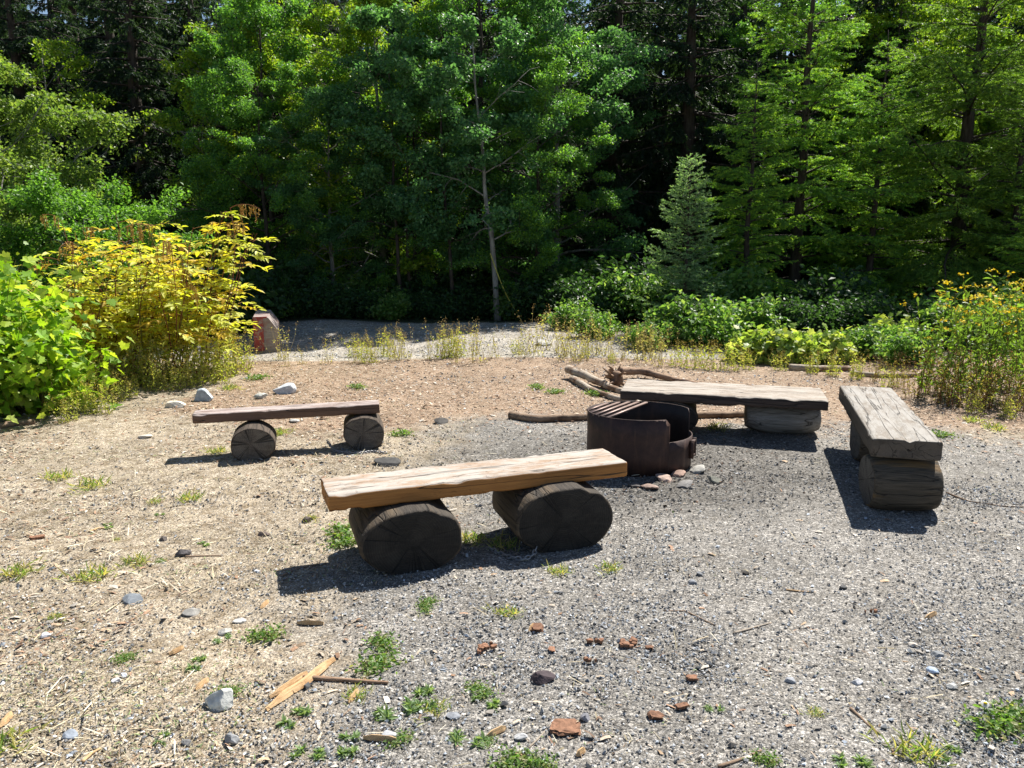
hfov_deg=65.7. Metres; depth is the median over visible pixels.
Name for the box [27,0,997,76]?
sky
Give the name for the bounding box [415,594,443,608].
clover clump
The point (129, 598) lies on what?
stone
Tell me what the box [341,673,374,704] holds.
grass tuft
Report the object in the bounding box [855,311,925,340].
leafy shrub
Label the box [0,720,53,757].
grass tuft
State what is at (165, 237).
tasselled shrub
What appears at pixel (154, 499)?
grass tuft
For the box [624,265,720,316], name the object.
leafy shrub
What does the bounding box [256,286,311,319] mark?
leafy shrub
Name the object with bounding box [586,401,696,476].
fire ring
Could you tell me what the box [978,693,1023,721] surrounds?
clover clump
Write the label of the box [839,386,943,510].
log bench
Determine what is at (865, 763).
weed rosette
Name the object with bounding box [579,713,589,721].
stone
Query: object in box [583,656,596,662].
bark piece
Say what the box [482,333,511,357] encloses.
dry weed
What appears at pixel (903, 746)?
grass tuft
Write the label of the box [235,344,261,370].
dry weed
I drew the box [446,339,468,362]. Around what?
dry weed
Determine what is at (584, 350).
meadow weed
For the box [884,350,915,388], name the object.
rusty weed
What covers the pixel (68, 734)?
stone
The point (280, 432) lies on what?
grass tuft
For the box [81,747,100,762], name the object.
stick
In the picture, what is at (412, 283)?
leafy shrub
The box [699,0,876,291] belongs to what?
cedar tree
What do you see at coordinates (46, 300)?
leafy shrub
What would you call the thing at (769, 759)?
clover clump
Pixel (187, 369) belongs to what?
meadow weed
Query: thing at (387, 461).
stone
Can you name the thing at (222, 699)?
stone
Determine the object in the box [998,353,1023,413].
rusty weed
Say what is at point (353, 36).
alder tree
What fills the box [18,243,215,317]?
leafy shrub
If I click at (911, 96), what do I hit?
fir tree
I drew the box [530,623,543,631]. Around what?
bark piece
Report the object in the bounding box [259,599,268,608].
wood splinter
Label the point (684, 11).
cedar tree
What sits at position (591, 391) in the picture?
clover clump
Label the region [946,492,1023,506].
twig
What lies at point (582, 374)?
branch
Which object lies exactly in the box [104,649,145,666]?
clover clump
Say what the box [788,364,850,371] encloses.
log
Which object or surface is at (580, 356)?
dry weed
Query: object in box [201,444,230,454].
grass tuft
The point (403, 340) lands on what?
dry weed
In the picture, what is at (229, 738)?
stone
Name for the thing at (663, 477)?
stone
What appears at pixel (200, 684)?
wood splinter
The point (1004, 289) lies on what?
leafy shrub
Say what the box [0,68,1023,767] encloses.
ground
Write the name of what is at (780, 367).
meadow weed
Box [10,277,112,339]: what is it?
leafy shrub
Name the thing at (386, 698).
wood chips
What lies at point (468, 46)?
cedar tree
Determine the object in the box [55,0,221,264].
cedar tree
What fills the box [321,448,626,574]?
log bench
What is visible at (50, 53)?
maple tree
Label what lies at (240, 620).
stone
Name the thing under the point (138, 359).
meadow weed
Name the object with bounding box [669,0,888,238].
alder tree
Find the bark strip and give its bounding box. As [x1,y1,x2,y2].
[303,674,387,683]
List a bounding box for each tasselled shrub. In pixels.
[0,226,206,380]
[2,258,173,381]
[29,213,264,368]
[51,204,277,378]
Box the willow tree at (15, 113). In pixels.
[0,53,141,283]
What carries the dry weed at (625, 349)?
on the ground at (510, 446)
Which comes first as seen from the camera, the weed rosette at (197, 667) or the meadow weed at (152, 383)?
the weed rosette at (197, 667)
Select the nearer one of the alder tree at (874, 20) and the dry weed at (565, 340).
the dry weed at (565, 340)
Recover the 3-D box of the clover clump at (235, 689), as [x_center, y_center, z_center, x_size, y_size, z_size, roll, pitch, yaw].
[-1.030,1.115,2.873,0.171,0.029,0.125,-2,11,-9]
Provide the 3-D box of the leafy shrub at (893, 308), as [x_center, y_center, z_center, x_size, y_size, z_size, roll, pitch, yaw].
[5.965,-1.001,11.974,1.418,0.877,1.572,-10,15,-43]
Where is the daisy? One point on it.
(984, 703)
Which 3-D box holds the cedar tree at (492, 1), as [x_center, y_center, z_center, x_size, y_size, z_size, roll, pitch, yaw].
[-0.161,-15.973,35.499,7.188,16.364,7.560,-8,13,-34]
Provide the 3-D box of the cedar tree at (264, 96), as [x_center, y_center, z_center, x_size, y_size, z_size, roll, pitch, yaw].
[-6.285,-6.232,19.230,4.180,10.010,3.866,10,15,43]
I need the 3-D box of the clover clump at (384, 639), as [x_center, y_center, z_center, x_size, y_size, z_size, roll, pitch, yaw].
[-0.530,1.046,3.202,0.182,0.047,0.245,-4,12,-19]
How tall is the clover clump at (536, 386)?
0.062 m
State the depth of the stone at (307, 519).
4.58 m
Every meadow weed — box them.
[44,390,79,423]
[68,356,105,399]
[68,372,102,414]
[83,388,116,414]
[90,346,128,394]
[93,371,130,402]
[94,338,147,387]
[115,372,139,397]
[117,332,167,386]
[119,327,176,385]
[137,347,170,391]
[143,326,211,382]
[153,362,188,391]
[166,348,203,387]
[188,341,238,384]
[189,324,232,381]
[189,327,236,379]
[213,326,255,370]
[213,335,258,374]
[339,333,364,357]
[356,335,383,363]
[375,324,400,356]
[430,331,461,358]
[441,324,468,356]
[508,336,527,353]
[575,342,591,356]
[607,350,618,363]
[663,339,689,366]
[682,341,709,369]
[695,335,729,370]
[715,343,744,371]
[739,348,763,369]
[768,347,793,370]
[801,350,820,373]
[821,347,844,376]
[848,350,869,379]
[879,362,904,387]
[964,387,994,414]
[992,391,1020,419]
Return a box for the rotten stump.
[602,364,625,386]
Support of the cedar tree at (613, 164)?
on the ground at (510, 446)
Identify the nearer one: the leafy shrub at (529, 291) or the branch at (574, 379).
the branch at (574, 379)
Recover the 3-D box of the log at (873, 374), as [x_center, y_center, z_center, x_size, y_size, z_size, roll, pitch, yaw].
[4.344,-0.103,9.246,0.737,0.076,0.125,3,11,17]
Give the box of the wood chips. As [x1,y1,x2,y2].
[0,350,1023,767]
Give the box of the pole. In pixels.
[0,419,34,428]
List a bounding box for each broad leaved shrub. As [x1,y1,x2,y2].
[0,241,49,360]
[0,250,117,423]
[0,296,133,418]
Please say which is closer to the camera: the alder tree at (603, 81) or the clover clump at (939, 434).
the clover clump at (939, 434)
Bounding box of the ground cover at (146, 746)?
[0,358,1023,767]
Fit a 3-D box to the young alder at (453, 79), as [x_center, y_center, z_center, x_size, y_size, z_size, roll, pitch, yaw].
[-1.246,-4.010,15.454,3.021,5.470,3.438,3,11,17]
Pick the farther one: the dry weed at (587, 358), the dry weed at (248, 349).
the dry weed at (587, 358)
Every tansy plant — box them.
[900,290,983,398]
[936,279,1023,399]
[937,280,1022,391]
[958,268,1023,387]
[977,271,1023,398]
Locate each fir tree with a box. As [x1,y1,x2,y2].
[677,0,935,301]
[679,58,805,314]
[785,30,960,310]
[802,0,1023,307]
[827,0,957,296]
[928,56,1023,307]
[967,59,1023,261]
[968,193,1023,300]
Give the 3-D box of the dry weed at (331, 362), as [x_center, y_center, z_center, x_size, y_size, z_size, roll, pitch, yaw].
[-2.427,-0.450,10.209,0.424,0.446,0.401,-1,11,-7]
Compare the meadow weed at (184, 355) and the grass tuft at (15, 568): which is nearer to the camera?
the grass tuft at (15, 568)
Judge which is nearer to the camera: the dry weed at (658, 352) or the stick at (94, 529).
the stick at (94, 529)
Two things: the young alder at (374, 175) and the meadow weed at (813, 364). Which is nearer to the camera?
the meadow weed at (813, 364)
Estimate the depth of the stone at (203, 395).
7.89 m
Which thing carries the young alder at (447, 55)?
on the ground at (510, 446)
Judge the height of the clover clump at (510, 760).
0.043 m
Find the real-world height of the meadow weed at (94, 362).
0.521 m
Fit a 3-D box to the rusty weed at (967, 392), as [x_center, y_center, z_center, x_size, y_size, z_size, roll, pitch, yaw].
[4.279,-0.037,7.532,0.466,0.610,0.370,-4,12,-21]
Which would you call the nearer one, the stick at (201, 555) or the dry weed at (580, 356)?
the stick at (201, 555)
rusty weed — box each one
[867,355,887,381]
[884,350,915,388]
[899,346,940,398]
[910,340,946,391]
[919,347,964,407]
[936,350,989,409]
[968,349,1016,408]
[977,349,1023,410]
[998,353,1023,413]
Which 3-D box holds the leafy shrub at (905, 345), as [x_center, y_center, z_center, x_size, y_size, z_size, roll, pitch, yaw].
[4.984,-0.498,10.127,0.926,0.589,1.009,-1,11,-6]
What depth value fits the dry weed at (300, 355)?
10.18 m
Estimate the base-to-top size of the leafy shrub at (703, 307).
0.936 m
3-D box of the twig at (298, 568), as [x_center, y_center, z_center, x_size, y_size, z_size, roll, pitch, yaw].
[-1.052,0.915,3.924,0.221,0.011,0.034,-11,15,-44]
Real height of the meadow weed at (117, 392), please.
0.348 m
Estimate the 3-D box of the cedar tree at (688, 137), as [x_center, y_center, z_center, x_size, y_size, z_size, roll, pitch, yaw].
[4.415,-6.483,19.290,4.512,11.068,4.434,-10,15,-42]
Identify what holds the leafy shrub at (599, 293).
on the ground at (510, 446)
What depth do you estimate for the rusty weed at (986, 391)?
7.47 m
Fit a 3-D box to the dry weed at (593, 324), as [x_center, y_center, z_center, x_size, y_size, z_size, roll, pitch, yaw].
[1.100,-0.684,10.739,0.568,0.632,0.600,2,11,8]
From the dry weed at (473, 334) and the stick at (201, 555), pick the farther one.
the dry weed at (473, 334)
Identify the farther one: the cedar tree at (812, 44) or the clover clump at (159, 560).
the cedar tree at (812, 44)
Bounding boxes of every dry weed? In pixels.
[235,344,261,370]
[257,321,297,359]
[273,352,291,366]
[293,345,307,363]
[308,336,337,363]
[344,337,370,362]
[359,329,379,357]
[365,343,387,363]
[382,329,412,355]
[383,336,408,360]
[386,322,423,359]
[417,335,439,359]
[424,317,464,356]
[426,321,467,357]
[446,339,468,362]
[457,319,497,355]
[459,323,502,362]
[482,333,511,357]
[497,324,537,356]
[523,318,557,356]
[528,303,559,350]
[540,319,585,360]
[542,325,570,354]
[554,313,589,353]
[557,329,590,362]
[564,330,596,360]
[577,312,611,355]
[588,326,612,355]
[600,329,626,360]
[609,320,645,360]
[625,324,666,363]
[630,339,647,358]
[635,316,673,358]
[637,326,676,358]
[640,330,679,366]
[652,343,667,358]
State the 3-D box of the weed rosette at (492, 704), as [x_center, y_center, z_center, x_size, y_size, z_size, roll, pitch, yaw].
[-0.089,1.129,2.835,0.141,0.033,0.079,8,14,36]
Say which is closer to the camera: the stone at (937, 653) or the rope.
the stone at (937, 653)
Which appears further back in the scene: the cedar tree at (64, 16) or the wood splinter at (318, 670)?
the cedar tree at (64, 16)
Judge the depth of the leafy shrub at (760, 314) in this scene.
12.09 m
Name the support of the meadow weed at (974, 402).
on the ground at (510, 446)
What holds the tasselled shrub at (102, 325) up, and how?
on the ground at (510, 446)
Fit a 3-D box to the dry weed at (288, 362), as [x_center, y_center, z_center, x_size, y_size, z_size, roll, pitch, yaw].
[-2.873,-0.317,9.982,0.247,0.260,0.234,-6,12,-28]
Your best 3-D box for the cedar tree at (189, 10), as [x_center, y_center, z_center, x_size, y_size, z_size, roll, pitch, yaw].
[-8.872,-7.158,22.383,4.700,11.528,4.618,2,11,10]
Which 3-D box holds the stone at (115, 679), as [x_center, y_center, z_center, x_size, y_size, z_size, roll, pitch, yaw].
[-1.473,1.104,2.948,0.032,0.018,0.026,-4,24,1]
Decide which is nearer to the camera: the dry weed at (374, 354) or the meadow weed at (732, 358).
the meadow weed at (732, 358)
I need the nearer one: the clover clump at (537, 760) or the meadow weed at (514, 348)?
the clover clump at (537, 760)
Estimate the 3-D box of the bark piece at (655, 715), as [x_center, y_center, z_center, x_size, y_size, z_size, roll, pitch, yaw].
[0.497,1.145,2.738,0.058,0.023,0.040,-1,11,-7]
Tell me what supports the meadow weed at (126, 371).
on the ground at (510, 446)
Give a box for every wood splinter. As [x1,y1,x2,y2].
[0,711,12,727]
[169,645,183,654]
[195,677,208,690]
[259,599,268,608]
[265,657,335,710]
[269,671,307,697]
[297,620,323,624]
[348,688,358,703]
[363,734,396,741]
[486,726,505,736]
[576,747,585,756]
[924,611,936,618]
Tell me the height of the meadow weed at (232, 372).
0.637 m
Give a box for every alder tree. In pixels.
[108,0,362,269]
[146,0,365,280]
[171,55,332,295]
[241,80,415,292]
[252,0,534,279]
[333,79,498,292]
[347,0,625,289]
[434,0,676,281]
[442,44,621,291]
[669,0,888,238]
[800,0,1023,277]
[916,0,1023,254]
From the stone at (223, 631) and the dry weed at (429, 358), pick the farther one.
the dry weed at (429, 358)
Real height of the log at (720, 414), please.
0.070 m
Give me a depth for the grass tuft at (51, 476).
5.40 m
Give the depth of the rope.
14.79 m
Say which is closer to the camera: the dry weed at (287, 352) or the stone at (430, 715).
the stone at (430, 715)
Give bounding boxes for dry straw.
[0,359,1023,767]
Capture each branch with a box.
[564,365,621,392]
[569,375,636,400]
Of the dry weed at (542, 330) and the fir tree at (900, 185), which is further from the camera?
the fir tree at (900, 185)
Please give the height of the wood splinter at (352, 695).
0.018 m
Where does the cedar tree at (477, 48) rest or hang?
on the ground at (510, 446)
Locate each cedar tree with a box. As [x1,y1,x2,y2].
[0,0,76,249]
[0,0,93,278]
[16,0,46,66]
[19,0,105,167]
[26,0,120,164]
[45,0,174,263]
[46,0,171,134]
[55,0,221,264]
[102,0,204,189]
[123,0,190,229]
[133,0,268,263]
[140,0,220,123]
[161,0,339,276]
[180,0,311,231]
[257,0,367,285]
[274,0,344,39]
[299,0,377,272]
[306,0,383,218]
[346,0,485,289]
[386,1,504,246]
[388,0,491,279]
[447,0,526,168]
[455,0,529,247]
[469,0,602,287]
[482,7,585,192]
[483,0,554,107]
[488,0,607,269]
[542,0,704,272]
[563,0,647,177]
[574,0,652,215]
[584,0,778,281]
[601,0,705,254]
[623,0,711,232]
[640,0,749,253]
[680,2,791,136]
[693,0,786,272]
[695,0,823,238]
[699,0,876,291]
[781,0,846,137]
[783,0,949,289]
[793,0,870,234]
[795,0,909,155]
[839,0,952,283]
[906,1,989,268]
[931,7,1023,281]
[938,3,1020,229]
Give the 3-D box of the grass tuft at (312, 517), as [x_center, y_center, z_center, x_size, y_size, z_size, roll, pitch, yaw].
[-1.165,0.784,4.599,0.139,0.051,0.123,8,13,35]
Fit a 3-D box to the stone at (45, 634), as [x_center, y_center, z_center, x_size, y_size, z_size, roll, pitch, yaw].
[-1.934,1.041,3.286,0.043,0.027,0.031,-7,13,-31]
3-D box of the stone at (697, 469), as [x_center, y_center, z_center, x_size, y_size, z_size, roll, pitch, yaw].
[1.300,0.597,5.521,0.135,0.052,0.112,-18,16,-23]
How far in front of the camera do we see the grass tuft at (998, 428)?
6.73 m
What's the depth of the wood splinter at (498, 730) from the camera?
2.65 m
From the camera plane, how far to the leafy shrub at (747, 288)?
13.68 m
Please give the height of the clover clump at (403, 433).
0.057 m
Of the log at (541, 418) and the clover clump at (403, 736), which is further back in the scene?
the log at (541, 418)
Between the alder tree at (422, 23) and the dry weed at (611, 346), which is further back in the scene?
the alder tree at (422, 23)
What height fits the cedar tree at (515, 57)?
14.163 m
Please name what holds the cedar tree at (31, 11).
on the ground at (510, 446)
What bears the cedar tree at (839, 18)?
on the ground at (510, 446)
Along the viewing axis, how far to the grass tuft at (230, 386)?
8.49 m
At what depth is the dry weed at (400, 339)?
10.92 m
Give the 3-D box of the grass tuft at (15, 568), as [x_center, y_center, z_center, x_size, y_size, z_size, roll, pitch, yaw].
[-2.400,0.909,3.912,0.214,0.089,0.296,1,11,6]
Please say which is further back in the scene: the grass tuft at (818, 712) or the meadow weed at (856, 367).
the meadow weed at (856, 367)
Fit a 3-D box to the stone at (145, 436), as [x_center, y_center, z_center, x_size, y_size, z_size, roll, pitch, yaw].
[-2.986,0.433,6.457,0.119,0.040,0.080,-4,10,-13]
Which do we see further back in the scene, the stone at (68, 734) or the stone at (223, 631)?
the stone at (223, 631)
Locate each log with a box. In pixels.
[508,411,586,421]
[697,411,743,418]
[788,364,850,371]
[850,370,918,377]
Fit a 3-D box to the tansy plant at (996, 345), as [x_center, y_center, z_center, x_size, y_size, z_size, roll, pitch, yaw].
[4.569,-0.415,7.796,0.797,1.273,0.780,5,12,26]
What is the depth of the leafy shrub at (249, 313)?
13.13 m
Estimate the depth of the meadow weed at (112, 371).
8.30 m
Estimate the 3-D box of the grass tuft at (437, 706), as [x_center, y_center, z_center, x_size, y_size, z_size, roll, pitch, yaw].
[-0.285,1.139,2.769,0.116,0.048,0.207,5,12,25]
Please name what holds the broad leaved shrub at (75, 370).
on the ground at (510, 446)
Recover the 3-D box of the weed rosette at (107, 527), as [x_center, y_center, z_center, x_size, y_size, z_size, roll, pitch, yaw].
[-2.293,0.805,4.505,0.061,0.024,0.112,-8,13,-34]
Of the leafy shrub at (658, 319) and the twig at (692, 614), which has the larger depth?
the leafy shrub at (658, 319)
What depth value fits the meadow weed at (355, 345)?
10.94 m
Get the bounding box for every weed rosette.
[103,522,113,529]
[152,729,170,746]
[185,653,206,671]
[198,541,209,546]
[211,632,232,644]
[275,703,313,728]
[288,742,325,760]
[335,729,360,760]
[372,696,420,721]
[411,683,436,710]
[448,728,488,746]
[471,689,500,712]
[703,703,725,711]
[831,751,875,767]
[935,743,962,763]
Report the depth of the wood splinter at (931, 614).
3.43 m
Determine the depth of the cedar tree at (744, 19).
21.97 m
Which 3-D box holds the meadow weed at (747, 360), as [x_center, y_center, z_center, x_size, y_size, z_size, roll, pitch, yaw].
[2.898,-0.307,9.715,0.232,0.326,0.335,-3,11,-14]
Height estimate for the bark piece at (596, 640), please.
0.025 m
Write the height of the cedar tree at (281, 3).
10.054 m
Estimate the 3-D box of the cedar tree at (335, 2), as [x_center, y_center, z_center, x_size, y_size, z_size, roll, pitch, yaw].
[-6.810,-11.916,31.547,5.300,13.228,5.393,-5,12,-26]
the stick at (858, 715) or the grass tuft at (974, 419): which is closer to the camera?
the stick at (858, 715)
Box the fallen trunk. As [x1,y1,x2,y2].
[620,367,697,382]
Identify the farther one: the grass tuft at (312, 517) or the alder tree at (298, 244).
the alder tree at (298, 244)
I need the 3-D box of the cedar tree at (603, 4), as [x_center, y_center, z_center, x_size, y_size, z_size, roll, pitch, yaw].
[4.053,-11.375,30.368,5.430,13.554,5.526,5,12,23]
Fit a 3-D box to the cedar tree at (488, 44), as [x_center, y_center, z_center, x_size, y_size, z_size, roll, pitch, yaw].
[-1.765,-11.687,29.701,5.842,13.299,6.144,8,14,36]
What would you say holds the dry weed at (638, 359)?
on the ground at (510, 446)
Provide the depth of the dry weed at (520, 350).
10.54 m
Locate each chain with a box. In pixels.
[326,440,386,454]
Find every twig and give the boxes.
[280,564,319,576]
[528,724,550,747]
[665,610,715,625]
[695,658,712,674]
[733,622,771,633]
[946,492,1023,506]
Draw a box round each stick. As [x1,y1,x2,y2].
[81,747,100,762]
[88,527,104,532]
[185,555,220,556]
[717,749,761,767]
[849,707,880,734]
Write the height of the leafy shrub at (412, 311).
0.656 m
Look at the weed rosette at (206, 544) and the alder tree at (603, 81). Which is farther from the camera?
the alder tree at (603, 81)
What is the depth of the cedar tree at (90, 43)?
21.10 m
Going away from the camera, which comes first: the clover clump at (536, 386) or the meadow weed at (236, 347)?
the clover clump at (536, 386)
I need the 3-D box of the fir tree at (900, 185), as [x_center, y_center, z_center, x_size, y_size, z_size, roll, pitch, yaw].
[7.389,-4.148,16.053,3.029,5.607,3.134,-3,11,-16]
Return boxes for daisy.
[981,700,989,717]
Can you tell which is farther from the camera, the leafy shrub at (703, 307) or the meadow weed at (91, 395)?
the leafy shrub at (703, 307)
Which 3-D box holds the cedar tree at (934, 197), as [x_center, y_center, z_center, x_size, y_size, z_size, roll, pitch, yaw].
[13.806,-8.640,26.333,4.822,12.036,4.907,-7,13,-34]
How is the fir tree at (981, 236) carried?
on the ground at (510, 446)
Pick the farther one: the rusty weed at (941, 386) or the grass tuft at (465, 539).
the rusty weed at (941, 386)
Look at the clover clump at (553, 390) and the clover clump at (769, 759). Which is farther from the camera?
the clover clump at (553, 390)
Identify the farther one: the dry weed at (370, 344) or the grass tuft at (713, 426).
the dry weed at (370, 344)
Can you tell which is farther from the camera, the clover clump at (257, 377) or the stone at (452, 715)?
the clover clump at (257, 377)
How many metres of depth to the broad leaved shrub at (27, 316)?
7.12 m
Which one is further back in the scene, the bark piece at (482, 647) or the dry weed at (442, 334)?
the dry weed at (442, 334)
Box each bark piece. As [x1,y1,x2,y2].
[28,534,44,539]
[477,641,496,654]
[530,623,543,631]
[548,646,554,651]
[549,718,580,735]
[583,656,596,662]
[586,637,603,643]
[619,636,637,648]
[645,645,653,648]
[647,710,664,719]
[674,702,689,709]
[686,674,698,680]
[864,609,877,613]
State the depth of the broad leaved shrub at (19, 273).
7.65 m
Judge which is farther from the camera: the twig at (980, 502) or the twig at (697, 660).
the twig at (980, 502)
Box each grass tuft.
[0,554,48,581]
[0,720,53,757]
[38,466,80,482]
[46,611,65,619]
[52,561,120,582]
[66,474,111,495]
[115,549,150,571]
[146,492,164,504]
[175,486,206,502]
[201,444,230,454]
[222,383,246,390]
[276,427,296,435]
[305,513,318,522]
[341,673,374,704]
[413,694,451,725]
[461,528,498,546]
[482,601,525,618]
[486,528,519,552]
[540,559,574,577]
[593,559,623,576]
[704,419,732,431]
[798,702,828,717]
[860,718,958,767]
[957,415,993,422]
[980,422,1007,431]
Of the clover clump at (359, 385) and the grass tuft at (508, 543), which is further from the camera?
the clover clump at (359, 385)
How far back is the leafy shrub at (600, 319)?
12.39 m
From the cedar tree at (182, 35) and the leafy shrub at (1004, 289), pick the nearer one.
the leafy shrub at (1004, 289)
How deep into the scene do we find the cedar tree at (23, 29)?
21.84 m
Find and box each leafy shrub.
[7,283,103,329]
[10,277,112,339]
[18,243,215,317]
[114,272,236,342]
[117,252,288,334]
[191,260,307,318]
[229,258,329,293]
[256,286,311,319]
[336,287,385,318]
[341,267,446,299]
[361,285,411,319]
[386,288,437,319]
[474,285,536,320]
[479,257,584,298]
[494,277,570,320]
[524,274,597,316]
[538,296,598,329]
[539,254,615,288]
[548,268,652,323]
[568,305,627,340]
[584,250,666,284]
[591,267,674,322]
[618,320,683,350]
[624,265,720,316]
[627,301,717,345]
[654,289,755,346]
[666,260,778,311]
[718,324,784,364]
[719,292,792,333]
[752,292,844,334]
[752,322,833,366]
[768,263,898,310]
[802,323,862,363]
[808,291,899,336]
[838,323,912,358]
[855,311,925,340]
[859,287,974,332]
[865,322,945,365]
[912,296,1006,348]
[927,276,1023,324]
[944,300,1023,352]
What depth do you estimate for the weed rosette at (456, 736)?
2.61 m
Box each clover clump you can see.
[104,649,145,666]
[152,557,166,563]
[205,681,250,696]
[232,622,291,645]
[243,373,275,379]
[317,534,356,549]
[322,518,352,540]
[345,645,413,679]
[346,382,367,389]
[357,630,403,655]
[377,728,418,751]
[385,428,418,436]
[412,600,434,616]
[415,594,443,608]
[458,678,504,702]
[479,730,499,750]
[484,742,537,767]
[514,749,564,767]
[525,383,547,390]
[541,387,567,394]
[581,390,609,397]
[742,748,788,767]
[931,429,963,438]
[945,701,1023,744]
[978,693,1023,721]
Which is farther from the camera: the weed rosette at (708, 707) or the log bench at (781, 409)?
the log bench at (781, 409)
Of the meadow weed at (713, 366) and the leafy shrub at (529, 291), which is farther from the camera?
the leafy shrub at (529, 291)
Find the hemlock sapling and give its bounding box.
[633,153,741,322]
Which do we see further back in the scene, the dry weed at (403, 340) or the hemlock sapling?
the hemlock sapling
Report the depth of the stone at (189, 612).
3.46 m
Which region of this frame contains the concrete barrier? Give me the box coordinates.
[253,310,280,352]
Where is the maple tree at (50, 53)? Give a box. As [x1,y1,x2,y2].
[0,37,153,263]
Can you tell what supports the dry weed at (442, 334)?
on the ground at (510, 446)
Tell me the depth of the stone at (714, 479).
5.27 m
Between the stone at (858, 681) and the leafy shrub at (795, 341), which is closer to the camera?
the stone at (858, 681)
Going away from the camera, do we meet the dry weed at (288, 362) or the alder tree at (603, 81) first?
the dry weed at (288, 362)
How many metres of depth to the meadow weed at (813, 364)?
9.46 m
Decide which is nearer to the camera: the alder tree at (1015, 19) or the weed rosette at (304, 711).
the weed rosette at (304, 711)
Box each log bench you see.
[192,400,383,460]
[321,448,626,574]
[620,379,828,433]
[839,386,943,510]
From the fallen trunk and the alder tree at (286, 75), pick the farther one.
the alder tree at (286, 75)
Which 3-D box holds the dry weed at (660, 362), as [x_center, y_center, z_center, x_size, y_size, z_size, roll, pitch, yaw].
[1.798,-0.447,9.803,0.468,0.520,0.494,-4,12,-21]
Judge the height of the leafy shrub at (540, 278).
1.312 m
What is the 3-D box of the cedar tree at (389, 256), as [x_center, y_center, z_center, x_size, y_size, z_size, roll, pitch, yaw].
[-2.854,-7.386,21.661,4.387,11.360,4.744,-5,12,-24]
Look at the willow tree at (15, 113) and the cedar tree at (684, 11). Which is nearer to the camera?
the willow tree at (15, 113)
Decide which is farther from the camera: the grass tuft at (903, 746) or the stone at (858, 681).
the stone at (858, 681)
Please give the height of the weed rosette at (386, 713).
0.044 m
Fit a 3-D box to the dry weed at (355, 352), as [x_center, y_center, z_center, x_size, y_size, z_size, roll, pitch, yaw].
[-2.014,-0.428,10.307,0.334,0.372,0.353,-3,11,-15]
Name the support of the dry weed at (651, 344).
on the ground at (510, 446)
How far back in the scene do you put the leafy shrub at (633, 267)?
15.65 m
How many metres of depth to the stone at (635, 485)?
5.18 m
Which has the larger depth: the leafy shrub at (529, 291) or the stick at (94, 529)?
the leafy shrub at (529, 291)
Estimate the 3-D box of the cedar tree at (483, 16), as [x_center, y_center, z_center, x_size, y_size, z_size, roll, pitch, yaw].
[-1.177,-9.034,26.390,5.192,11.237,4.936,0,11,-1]
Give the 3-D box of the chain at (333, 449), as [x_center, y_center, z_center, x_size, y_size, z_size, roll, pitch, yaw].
[-1.216,0.492,6.011,0.564,0.060,0.128,5,12,24]
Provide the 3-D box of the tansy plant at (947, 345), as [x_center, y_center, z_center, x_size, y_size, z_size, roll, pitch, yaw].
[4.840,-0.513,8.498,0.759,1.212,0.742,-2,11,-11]
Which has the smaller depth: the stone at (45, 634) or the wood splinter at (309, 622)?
the stone at (45, 634)
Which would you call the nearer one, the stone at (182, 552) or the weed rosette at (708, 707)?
the weed rosette at (708, 707)
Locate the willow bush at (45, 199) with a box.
[0,164,213,312]
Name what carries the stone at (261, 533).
on the ground at (510, 446)
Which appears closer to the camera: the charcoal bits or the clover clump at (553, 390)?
the charcoal bits
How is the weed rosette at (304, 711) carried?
on the ground at (510, 446)
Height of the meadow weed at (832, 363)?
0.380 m
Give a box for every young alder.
[315,0,468,291]
[322,30,481,295]
[351,25,533,317]
[411,8,570,320]
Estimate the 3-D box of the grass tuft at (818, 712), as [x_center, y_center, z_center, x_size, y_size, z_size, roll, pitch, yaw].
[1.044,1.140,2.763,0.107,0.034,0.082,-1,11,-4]
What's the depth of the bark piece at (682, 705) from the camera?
2.79 m
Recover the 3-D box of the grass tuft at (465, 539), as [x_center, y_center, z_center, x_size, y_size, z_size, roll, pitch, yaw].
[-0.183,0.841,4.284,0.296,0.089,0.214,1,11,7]
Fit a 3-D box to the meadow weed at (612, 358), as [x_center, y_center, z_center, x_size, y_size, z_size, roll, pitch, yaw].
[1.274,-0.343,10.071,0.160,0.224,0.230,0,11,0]
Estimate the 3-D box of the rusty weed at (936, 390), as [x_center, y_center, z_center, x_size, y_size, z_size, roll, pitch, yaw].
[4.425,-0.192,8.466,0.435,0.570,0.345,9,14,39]
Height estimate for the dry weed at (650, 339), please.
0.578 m
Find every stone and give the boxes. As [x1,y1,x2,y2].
[40,632,50,637]
[62,729,78,739]
[111,677,119,683]
[122,593,142,604]
[137,434,151,438]
[159,536,166,540]
[165,401,185,407]
[175,549,191,556]
[181,739,191,745]
[182,608,200,616]
[194,388,213,401]
[205,688,232,711]
[218,628,231,635]
[224,733,239,743]
[232,618,245,622]
[254,393,267,398]
[258,531,269,535]
[273,383,295,393]
[289,419,299,422]
[302,516,311,522]
[374,457,400,466]
[381,730,396,736]
[424,713,433,718]
[434,418,448,423]
[446,712,460,719]
[514,733,527,740]
[530,670,555,684]
[537,339,550,345]
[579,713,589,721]
[628,482,642,487]
[641,483,658,489]
[655,473,671,481]
[671,470,685,476]
[677,480,692,487]
[688,579,696,583]
[689,464,704,473]
[708,476,720,483]
[784,677,795,683]
[852,678,862,684]
[926,666,938,673]
[930,650,943,656]
[946,683,957,689]
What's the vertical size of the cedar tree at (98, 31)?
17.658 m
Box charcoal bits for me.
[315,420,1013,538]
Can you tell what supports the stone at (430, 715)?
on the ground at (510, 446)
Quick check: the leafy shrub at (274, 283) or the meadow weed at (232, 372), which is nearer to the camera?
the meadow weed at (232, 372)
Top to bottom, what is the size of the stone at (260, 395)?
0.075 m
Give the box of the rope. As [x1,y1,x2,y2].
[490,253,516,312]

